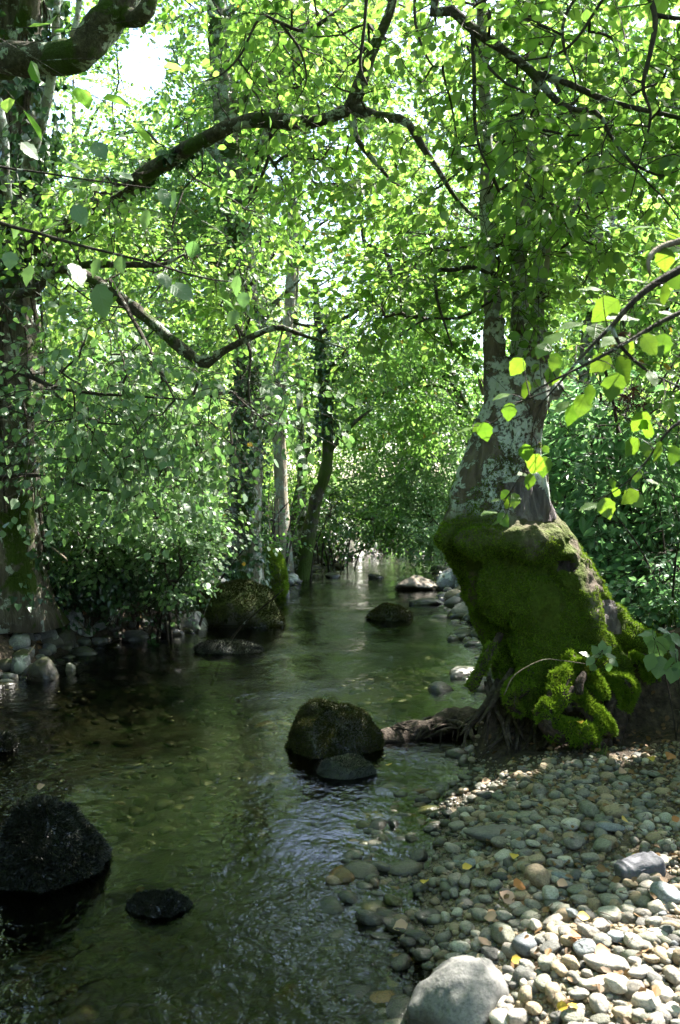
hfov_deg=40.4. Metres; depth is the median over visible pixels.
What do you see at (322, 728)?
boulder
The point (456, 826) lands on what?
pebble
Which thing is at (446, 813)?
pebble
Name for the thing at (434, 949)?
pebble
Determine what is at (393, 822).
pebble
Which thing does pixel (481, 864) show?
pebble
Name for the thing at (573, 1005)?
fallen leaf
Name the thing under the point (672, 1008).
pebble
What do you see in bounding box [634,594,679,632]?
grass tuft
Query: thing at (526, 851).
pebble
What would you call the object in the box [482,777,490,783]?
fallen leaf
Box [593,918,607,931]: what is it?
pebble
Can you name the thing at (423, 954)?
pebble
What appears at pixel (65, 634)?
boulder
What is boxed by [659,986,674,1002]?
pebble
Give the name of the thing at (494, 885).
pebble
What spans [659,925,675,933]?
pebble
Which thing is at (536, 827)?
pebble
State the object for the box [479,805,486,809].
pebble
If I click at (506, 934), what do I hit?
pebble
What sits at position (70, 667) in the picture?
boulder
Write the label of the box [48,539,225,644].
riverside shrub
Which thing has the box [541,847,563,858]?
pebble
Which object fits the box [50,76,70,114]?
woodland tree
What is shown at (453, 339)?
woodland tree
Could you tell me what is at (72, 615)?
boulder
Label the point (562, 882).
fallen leaf
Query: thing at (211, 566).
bank undergrowth
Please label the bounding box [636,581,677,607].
bank undergrowth
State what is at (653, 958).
pebble
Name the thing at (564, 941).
pebble
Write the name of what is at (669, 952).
pebble
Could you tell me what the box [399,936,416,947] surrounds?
pebble
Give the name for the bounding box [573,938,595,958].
pebble
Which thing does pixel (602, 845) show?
pebble
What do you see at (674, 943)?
pebble
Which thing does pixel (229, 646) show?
boulder
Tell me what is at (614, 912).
pebble
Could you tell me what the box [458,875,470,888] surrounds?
pebble
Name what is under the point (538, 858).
pebble
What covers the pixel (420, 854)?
pebble
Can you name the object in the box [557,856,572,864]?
pebble
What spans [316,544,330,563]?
boulder
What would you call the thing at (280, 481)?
slim tree
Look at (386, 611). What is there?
boulder
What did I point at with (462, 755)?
stream bed gravel
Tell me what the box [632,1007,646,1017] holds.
pebble
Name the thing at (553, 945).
pebble
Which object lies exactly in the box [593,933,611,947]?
pebble
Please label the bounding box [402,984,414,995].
pebble
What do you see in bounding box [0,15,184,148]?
broadleaf tree
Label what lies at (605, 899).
pebble
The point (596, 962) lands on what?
pebble
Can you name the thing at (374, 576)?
boulder
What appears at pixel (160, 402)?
riverside shrub
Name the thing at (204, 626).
boulder
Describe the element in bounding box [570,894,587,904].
pebble
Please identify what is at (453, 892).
pebble
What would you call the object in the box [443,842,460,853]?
pebble
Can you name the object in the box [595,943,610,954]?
fallen leaf
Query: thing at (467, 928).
pebble
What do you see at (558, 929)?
gravel
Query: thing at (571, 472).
elder bush
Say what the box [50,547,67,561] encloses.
stick
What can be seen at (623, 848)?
pebble
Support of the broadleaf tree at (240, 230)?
on the ground
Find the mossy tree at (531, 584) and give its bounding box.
[203,0,679,759]
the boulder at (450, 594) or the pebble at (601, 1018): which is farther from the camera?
the boulder at (450, 594)
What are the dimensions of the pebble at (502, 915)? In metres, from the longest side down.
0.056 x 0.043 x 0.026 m
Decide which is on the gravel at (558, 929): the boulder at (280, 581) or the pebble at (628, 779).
the pebble at (628, 779)
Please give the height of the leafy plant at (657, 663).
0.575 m
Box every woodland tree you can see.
[36,0,260,446]
[37,136,298,444]
[37,150,107,407]
[38,64,226,436]
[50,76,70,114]
[106,126,422,490]
[280,90,579,488]
[436,0,679,436]
[465,67,679,411]
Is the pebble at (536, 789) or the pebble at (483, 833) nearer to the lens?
the pebble at (483, 833)
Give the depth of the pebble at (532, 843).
3.43 m
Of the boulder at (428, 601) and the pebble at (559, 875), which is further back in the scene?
the boulder at (428, 601)
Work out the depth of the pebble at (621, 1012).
2.35 m
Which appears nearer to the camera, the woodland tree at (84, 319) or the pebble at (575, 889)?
the pebble at (575, 889)
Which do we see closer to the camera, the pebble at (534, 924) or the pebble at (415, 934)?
the pebble at (534, 924)
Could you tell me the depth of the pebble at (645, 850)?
3.32 m
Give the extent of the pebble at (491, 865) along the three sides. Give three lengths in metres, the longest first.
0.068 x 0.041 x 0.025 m
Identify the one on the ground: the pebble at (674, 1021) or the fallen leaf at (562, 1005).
the pebble at (674, 1021)
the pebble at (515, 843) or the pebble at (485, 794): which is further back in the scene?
the pebble at (485, 794)
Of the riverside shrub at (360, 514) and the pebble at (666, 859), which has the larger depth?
the riverside shrub at (360, 514)
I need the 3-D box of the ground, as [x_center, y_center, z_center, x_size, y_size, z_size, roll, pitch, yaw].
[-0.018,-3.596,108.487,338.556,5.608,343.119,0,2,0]
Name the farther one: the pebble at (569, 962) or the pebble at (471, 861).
the pebble at (471, 861)
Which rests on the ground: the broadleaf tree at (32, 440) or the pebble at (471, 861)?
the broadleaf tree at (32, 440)
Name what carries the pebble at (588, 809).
on the ground
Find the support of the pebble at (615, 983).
on the ground
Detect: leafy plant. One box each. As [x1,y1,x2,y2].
[579,640,617,672]
[638,627,679,739]
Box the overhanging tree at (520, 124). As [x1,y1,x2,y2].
[186,0,679,370]
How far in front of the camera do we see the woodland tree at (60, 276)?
19.01 m
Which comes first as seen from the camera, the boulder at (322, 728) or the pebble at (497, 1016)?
the pebble at (497, 1016)
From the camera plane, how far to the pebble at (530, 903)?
2.97 m
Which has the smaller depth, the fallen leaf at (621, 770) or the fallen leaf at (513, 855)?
the fallen leaf at (513, 855)
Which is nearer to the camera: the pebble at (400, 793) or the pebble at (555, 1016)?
the pebble at (555, 1016)
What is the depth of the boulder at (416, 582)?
13.53 m
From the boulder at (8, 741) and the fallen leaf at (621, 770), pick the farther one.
the boulder at (8, 741)
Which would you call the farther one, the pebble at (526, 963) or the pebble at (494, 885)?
the pebble at (494, 885)
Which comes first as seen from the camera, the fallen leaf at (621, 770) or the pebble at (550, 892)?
the pebble at (550, 892)
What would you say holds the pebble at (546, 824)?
on the gravel at (558, 929)
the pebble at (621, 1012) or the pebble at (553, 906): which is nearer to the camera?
the pebble at (621, 1012)
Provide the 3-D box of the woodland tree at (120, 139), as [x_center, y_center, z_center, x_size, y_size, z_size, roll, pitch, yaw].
[-8.742,-10.074,39.404,14.377,17.723,13.732,0,2,0]
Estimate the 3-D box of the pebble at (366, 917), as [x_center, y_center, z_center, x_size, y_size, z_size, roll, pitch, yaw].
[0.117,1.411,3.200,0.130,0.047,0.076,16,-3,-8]
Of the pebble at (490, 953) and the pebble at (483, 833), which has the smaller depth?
the pebble at (490, 953)
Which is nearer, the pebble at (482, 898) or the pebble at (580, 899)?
the pebble at (580, 899)
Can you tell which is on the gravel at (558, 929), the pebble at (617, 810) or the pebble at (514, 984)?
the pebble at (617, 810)
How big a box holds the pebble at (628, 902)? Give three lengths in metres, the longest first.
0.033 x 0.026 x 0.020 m
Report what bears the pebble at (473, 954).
on the ground
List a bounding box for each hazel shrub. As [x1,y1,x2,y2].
[0,142,249,327]
[454,226,679,527]
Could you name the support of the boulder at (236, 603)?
on the ground
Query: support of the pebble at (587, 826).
on the ground
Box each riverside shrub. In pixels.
[38,449,112,571]
[38,456,282,640]
[44,375,275,575]
[45,347,277,503]
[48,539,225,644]
[144,462,359,564]
[171,477,327,580]
[227,427,386,527]
[269,460,441,569]
[305,375,476,572]
[326,416,447,553]
[467,326,679,515]
[553,242,679,478]
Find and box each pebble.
[355,909,383,925]
[370,932,393,938]
[382,917,414,935]
[383,893,403,905]
[388,819,398,826]
[390,953,411,970]
[393,791,407,795]
[399,877,407,881]
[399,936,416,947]
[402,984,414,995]
[404,930,427,940]
[405,834,417,840]
[409,848,427,860]
[413,948,433,961]
[414,908,440,925]
[415,796,431,802]
[423,823,439,831]
[429,897,440,906]
[429,940,435,947]
[430,945,439,953]
[433,950,449,960]
[438,942,448,948]
[440,911,450,922]
[441,809,452,817]
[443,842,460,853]
[445,952,460,959]
[447,872,460,886]
[448,820,465,831]
[448,941,470,952]
[449,888,458,897]
[451,907,462,917]
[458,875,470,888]
[459,812,469,819]
[459,889,470,896]
[462,858,475,869]
[462,923,472,934]
[463,824,520,842]
[466,952,477,956]
[467,807,474,813]
[469,850,477,857]
[470,908,487,920]
[470,930,479,936]
[470,940,483,952]
[472,879,487,887]
[474,839,485,846]
[476,791,491,798]
[478,860,490,869]
[478,894,491,902]
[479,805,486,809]
[481,946,498,960]
[483,863,500,872]
[487,879,502,891]
[488,1008,508,1023]
[490,811,512,821]
[490,836,507,848]
[491,922,514,944]
[494,848,512,862]
[495,910,511,920]
[503,973,512,982]
[506,801,519,810]
[507,1008,527,1023]
[508,919,518,927]
[508,980,519,988]
[509,901,521,909]
[510,839,526,848]
[511,933,536,957]
[514,890,526,900]
[515,848,532,855]
[516,811,532,820]
[518,959,535,969]
[520,800,531,807]
[520,978,526,986]
[523,863,549,888]
[524,899,541,909]
[525,839,539,846]
[525,1001,541,1014]
[528,854,545,863]
[529,918,541,930]
[530,824,544,832]
[532,783,546,796]
[534,935,544,945]
[534,974,551,993]
[537,953,556,971]
[539,820,562,829]
[540,939,560,953]
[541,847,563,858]
[542,885,558,899]
[542,913,562,925]
[545,982,560,1003]
[546,858,563,867]
[549,798,569,806]
[549,902,563,910]
[549,1010,562,1022]
[551,871,569,879]
[554,963,567,977]
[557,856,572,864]
[558,888,568,896]
[559,935,577,946]
[560,817,580,829]
[560,1008,583,1023]
[562,954,579,969]
[563,836,582,849]
[566,907,578,917]
[566,970,579,983]
[567,884,587,894]
[568,988,589,999]
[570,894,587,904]
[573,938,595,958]
[576,788,590,798]
[577,923,596,937]
[578,801,598,817]
[580,821,596,832]
[580,968,593,977]
[581,852,599,862]
[581,977,603,990]
[583,953,629,973]
[589,993,609,1013]
[590,1013,609,1023]
[591,869,609,876]
[592,838,611,852]
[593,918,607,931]
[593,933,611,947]
[595,822,624,831]
[598,906,621,922]
[599,893,621,905]
[603,804,627,818]
[604,973,627,993]
[607,930,623,943]
[611,1006,632,1018]
[614,1000,626,1005]
[615,887,628,900]
[617,775,635,783]
[618,926,629,931]
[620,846,627,851]
[620,904,635,913]
[622,879,637,887]
[623,932,643,948]
[624,900,633,904]
[627,956,642,963]
[627,964,650,978]
[630,990,662,1011]
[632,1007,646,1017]
[633,809,642,814]
[638,879,652,888]
[639,848,649,852]
[643,954,659,963]
[644,916,662,927]
[647,770,660,776]
[649,872,661,876]
[649,881,679,903]
[654,938,660,944]
[658,911,666,915]
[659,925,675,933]
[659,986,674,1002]
[661,856,669,865]
[664,968,679,983]
[665,1001,679,1016]
[666,948,674,957]
[670,1019,679,1023]
[671,940,678,945]
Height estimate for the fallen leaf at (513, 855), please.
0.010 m
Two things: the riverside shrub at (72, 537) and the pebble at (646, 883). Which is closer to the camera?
the pebble at (646, 883)
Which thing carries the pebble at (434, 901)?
on the ground
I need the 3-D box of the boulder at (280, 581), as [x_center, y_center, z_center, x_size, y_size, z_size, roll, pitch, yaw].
[-1.038,0.872,12.780,0.703,0.827,0.612,0,2,0]
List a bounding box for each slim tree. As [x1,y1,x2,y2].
[132,0,477,572]
[190,204,380,555]
[224,313,421,535]
[257,275,444,579]
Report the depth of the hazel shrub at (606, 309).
2.41 m
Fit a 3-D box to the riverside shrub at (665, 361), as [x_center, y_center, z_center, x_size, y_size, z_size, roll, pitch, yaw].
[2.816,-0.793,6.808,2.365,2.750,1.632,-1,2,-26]
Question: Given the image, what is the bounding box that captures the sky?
[36,0,678,479]
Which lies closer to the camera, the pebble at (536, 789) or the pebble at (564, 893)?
the pebble at (564, 893)
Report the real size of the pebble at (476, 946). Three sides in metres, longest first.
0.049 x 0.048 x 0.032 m
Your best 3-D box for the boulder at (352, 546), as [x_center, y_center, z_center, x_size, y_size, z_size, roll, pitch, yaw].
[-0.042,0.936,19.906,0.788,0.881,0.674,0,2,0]
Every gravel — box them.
[51,646,482,772]
[320,782,450,1023]
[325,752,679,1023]
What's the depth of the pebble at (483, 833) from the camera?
3.60 m
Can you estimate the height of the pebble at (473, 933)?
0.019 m
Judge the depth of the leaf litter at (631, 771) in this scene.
8.03 m
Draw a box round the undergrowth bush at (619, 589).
[587,459,679,632]
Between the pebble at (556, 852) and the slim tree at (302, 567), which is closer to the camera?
the pebble at (556, 852)
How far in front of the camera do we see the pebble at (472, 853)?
3.52 m
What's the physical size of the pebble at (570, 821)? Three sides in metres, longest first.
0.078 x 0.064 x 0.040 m
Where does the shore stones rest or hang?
on the ground
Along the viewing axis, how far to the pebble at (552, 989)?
2.45 m
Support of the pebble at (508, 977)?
on the ground
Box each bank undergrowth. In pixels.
[72,488,439,617]
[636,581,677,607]
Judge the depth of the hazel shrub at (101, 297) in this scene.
2.98 m
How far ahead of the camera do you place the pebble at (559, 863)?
3.24 m
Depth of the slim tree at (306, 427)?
17.45 m
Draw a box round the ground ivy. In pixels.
[44,496,420,635]
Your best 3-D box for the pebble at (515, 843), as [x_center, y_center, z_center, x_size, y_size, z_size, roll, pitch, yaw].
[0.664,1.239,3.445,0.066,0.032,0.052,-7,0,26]
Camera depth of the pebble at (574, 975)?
2.50 m
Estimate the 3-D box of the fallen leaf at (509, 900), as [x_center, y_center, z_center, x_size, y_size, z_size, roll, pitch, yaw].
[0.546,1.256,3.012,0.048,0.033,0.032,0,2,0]
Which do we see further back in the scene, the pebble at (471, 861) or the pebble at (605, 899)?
the pebble at (471, 861)
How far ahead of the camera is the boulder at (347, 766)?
4.80 m
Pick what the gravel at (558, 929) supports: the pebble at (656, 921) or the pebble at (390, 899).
the pebble at (656, 921)
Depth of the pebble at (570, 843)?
3.39 m
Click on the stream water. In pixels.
(176, 764)
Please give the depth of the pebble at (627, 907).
2.88 m
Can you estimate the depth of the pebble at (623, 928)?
2.76 m
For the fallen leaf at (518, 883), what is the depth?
3.08 m
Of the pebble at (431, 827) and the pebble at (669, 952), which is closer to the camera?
the pebble at (669, 952)
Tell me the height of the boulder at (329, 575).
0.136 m
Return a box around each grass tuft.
[589,742,616,755]
[614,587,679,626]
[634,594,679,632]
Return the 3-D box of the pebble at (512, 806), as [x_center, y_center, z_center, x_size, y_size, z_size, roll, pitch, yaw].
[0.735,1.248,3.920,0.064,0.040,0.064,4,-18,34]
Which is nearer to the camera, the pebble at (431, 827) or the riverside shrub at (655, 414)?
the pebble at (431, 827)
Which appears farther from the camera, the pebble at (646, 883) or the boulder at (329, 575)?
the boulder at (329, 575)
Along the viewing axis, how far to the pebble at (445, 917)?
3.07 m
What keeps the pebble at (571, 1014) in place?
on the gravel at (558, 929)
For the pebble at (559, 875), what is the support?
on the ground
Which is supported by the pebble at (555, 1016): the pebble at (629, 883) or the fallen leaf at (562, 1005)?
the fallen leaf at (562, 1005)
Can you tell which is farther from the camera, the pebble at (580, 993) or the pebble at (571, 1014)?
the pebble at (580, 993)
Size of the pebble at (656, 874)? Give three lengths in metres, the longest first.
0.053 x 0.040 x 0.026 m
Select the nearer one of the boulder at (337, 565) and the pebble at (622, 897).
the pebble at (622, 897)
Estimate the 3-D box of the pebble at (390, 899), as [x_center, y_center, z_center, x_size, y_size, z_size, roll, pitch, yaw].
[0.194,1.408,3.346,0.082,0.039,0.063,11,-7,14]
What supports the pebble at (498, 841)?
on the ground
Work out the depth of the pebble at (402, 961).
2.88 m
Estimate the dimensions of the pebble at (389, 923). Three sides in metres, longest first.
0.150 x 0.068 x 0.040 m
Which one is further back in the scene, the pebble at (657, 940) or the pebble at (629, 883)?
the pebble at (629, 883)
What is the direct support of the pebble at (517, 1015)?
on the ground
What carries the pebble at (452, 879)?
on the gravel at (558, 929)
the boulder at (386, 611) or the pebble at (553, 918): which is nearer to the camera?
the pebble at (553, 918)
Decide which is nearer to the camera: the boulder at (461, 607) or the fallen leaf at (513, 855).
the fallen leaf at (513, 855)
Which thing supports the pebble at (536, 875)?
on the ground
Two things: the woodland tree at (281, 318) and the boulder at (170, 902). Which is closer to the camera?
the boulder at (170, 902)
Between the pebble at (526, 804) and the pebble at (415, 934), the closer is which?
the pebble at (415, 934)
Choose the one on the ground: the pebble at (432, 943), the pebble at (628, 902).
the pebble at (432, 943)
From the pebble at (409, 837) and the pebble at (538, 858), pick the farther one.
the pebble at (409, 837)
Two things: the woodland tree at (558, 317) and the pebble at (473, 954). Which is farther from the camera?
the woodland tree at (558, 317)
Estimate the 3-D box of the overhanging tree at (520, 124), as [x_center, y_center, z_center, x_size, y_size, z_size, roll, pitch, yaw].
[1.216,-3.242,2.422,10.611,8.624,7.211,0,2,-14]
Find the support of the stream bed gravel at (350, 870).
on the ground
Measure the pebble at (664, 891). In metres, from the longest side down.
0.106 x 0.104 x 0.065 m
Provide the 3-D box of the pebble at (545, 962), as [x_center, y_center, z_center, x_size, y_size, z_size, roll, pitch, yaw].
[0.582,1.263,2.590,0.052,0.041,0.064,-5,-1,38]
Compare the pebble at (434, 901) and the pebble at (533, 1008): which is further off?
the pebble at (434, 901)
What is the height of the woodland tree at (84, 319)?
8.623 m
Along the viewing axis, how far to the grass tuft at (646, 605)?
5.74 m
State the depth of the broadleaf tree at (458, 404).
15.32 m
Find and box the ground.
[0,477,679,1023]
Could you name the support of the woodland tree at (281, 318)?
on the ground
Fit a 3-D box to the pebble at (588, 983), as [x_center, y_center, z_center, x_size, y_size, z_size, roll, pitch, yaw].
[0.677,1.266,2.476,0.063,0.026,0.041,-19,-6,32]
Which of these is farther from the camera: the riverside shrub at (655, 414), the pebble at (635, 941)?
the riverside shrub at (655, 414)
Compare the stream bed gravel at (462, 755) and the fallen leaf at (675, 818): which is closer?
the fallen leaf at (675, 818)
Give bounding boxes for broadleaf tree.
[0,0,503,633]
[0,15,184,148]
[46,0,570,587]
[261,75,575,489]
[396,0,679,426]
[535,0,679,401]
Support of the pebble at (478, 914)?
on the ground
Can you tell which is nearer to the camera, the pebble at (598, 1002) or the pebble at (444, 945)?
the pebble at (598, 1002)
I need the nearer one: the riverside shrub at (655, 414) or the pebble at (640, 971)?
the pebble at (640, 971)
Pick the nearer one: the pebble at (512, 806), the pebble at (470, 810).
the pebble at (512, 806)
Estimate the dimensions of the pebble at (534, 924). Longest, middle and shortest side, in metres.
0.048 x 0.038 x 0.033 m
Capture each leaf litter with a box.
[0,554,658,773]
[476,666,679,1023]
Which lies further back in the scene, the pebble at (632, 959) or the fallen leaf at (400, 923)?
the fallen leaf at (400, 923)
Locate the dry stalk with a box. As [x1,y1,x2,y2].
[504,659,585,694]
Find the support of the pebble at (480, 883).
on the ground
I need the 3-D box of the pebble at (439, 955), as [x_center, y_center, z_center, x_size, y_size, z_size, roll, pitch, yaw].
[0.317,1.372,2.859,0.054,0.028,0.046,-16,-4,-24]
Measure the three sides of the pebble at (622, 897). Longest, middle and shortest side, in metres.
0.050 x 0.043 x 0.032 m
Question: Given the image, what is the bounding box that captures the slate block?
[614,851,665,882]
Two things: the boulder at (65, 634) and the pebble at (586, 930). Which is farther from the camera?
the boulder at (65, 634)
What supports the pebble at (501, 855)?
on the ground
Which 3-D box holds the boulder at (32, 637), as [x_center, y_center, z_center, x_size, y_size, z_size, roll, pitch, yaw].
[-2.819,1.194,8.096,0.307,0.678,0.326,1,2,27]
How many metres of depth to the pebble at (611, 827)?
3.46 m
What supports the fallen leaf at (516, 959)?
on the gravel at (558, 929)
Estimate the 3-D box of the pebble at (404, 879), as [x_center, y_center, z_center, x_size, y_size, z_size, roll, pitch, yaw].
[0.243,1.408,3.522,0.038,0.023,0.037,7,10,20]
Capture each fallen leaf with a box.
[37,783,43,789]
[393,919,407,930]
[462,863,471,869]
[478,937,491,944]
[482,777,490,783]
[484,910,496,920]
[500,890,514,903]
[510,853,518,858]
[511,955,520,963]
[513,878,524,890]
[556,1000,567,1010]
[557,878,567,886]
[568,1003,577,1008]
[571,929,580,938]
[578,911,589,919]
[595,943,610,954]
[619,767,626,773]
[665,752,675,759]
[672,815,678,821]
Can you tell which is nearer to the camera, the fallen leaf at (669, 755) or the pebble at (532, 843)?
the pebble at (532, 843)
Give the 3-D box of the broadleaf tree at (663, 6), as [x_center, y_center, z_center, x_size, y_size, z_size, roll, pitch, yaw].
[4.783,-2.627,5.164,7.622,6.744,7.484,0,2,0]
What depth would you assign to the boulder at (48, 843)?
3.51 m
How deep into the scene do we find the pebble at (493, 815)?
3.84 m
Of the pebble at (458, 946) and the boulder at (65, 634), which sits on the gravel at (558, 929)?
the pebble at (458, 946)
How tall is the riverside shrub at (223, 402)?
3.306 m
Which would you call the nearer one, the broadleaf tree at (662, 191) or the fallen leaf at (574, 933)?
the fallen leaf at (574, 933)
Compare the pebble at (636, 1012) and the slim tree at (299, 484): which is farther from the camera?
the slim tree at (299, 484)
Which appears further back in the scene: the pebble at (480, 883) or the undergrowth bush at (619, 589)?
the undergrowth bush at (619, 589)
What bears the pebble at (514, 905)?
on the ground
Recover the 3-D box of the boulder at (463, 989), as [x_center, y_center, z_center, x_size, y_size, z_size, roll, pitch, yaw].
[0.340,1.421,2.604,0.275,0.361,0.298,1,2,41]
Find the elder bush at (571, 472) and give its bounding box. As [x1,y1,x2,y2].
[480,327,679,630]
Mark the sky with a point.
(140, 77)
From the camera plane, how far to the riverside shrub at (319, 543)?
17.52 m
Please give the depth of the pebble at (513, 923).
2.88 m
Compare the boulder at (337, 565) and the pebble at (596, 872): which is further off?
the boulder at (337, 565)
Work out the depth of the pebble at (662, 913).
2.84 m
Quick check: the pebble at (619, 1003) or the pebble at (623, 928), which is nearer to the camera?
the pebble at (619, 1003)
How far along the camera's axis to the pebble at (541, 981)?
2.50 m
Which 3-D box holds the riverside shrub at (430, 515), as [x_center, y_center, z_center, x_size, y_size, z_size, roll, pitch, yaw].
[1.193,-0.858,17.879,4.525,4.258,4.403,0,2,0]
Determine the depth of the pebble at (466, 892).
3.21 m
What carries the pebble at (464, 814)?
on the gravel at (558, 929)
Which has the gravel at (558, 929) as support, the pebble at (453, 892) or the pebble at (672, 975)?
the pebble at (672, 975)
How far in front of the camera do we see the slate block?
3.11 m
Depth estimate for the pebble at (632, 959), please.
2.55 m
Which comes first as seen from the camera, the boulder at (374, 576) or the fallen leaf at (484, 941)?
the fallen leaf at (484, 941)
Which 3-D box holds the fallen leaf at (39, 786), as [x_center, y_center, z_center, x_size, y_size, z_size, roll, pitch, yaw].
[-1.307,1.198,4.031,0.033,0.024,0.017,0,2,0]
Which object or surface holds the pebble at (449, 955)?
on the gravel at (558, 929)
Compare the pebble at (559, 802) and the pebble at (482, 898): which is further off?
the pebble at (559, 802)
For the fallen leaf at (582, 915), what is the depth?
2.80 m
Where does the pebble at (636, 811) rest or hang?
on the gravel at (558, 929)
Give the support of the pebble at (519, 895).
on the ground
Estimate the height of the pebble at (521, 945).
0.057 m
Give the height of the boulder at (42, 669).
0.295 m
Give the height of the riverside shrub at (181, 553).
2.324 m
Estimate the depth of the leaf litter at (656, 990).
3.28 m
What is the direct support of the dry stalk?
on the ground
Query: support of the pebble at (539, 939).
on the ground
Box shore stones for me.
[0,532,494,693]
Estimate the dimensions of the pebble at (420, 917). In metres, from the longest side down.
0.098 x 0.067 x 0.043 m
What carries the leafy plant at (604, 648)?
on the mossy tree at (531, 584)
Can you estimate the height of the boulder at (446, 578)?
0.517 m
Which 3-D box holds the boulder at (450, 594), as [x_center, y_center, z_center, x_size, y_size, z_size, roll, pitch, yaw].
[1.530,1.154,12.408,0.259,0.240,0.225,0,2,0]
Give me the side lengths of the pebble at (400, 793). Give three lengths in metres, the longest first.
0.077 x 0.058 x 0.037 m
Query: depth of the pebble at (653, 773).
4.11 m
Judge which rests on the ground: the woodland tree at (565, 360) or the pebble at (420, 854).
the woodland tree at (565, 360)
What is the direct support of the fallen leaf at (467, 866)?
on the gravel at (558, 929)
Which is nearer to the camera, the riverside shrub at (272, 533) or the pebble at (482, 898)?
the pebble at (482, 898)
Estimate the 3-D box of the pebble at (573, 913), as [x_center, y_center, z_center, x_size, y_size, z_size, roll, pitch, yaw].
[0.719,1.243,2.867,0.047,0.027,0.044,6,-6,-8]
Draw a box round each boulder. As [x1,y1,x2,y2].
[0,729,18,752]
[0,792,112,892]
[10,654,30,673]
[26,656,58,681]
[28,633,36,641]
[55,627,75,650]
[65,663,75,670]
[66,607,84,631]
[125,887,193,918]
[184,611,208,630]
[190,577,286,627]
[192,639,264,653]
[262,546,289,597]
[284,697,383,758]
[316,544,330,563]
[317,752,376,779]
[325,572,340,577]
[334,563,344,568]
[340,538,355,551]
[365,602,413,620]
[368,574,383,577]
[395,575,438,589]
[404,955,509,1023]
[408,598,443,604]
[437,568,455,589]
[444,589,460,599]
[447,602,468,614]
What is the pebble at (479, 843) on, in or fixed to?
on the gravel at (558, 929)
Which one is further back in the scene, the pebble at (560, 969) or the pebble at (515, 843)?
the pebble at (515, 843)
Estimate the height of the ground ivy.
1.296 m
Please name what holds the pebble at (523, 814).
on the ground
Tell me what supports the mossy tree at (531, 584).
on the ground
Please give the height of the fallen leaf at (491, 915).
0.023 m
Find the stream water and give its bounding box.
[0,552,486,1023]
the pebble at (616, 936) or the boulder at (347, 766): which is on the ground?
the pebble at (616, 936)
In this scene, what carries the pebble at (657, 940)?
on the ground
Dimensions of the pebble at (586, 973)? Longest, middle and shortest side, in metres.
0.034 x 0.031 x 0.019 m
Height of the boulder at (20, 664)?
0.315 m
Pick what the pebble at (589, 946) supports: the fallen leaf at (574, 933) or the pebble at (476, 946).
the fallen leaf at (574, 933)
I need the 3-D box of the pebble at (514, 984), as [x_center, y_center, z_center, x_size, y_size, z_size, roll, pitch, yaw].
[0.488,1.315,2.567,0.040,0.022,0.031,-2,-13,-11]
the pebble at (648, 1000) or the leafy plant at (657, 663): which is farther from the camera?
the leafy plant at (657, 663)
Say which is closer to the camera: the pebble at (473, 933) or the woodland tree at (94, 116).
the pebble at (473, 933)
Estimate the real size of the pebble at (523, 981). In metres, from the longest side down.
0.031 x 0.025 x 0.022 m
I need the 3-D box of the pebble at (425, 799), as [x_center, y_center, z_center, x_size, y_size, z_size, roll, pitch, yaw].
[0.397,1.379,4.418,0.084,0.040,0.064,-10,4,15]
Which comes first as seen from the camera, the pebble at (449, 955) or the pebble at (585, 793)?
the pebble at (449, 955)
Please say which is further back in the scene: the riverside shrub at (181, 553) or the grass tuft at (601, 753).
the riverside shrub at (181, 553)
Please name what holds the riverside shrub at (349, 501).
on the ground
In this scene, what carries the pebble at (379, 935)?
on the gravel at (558, 929)
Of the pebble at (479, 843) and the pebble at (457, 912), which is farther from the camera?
the pebble at (479, 843)
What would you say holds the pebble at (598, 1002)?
on the ground
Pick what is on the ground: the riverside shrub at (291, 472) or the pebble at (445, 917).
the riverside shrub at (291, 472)

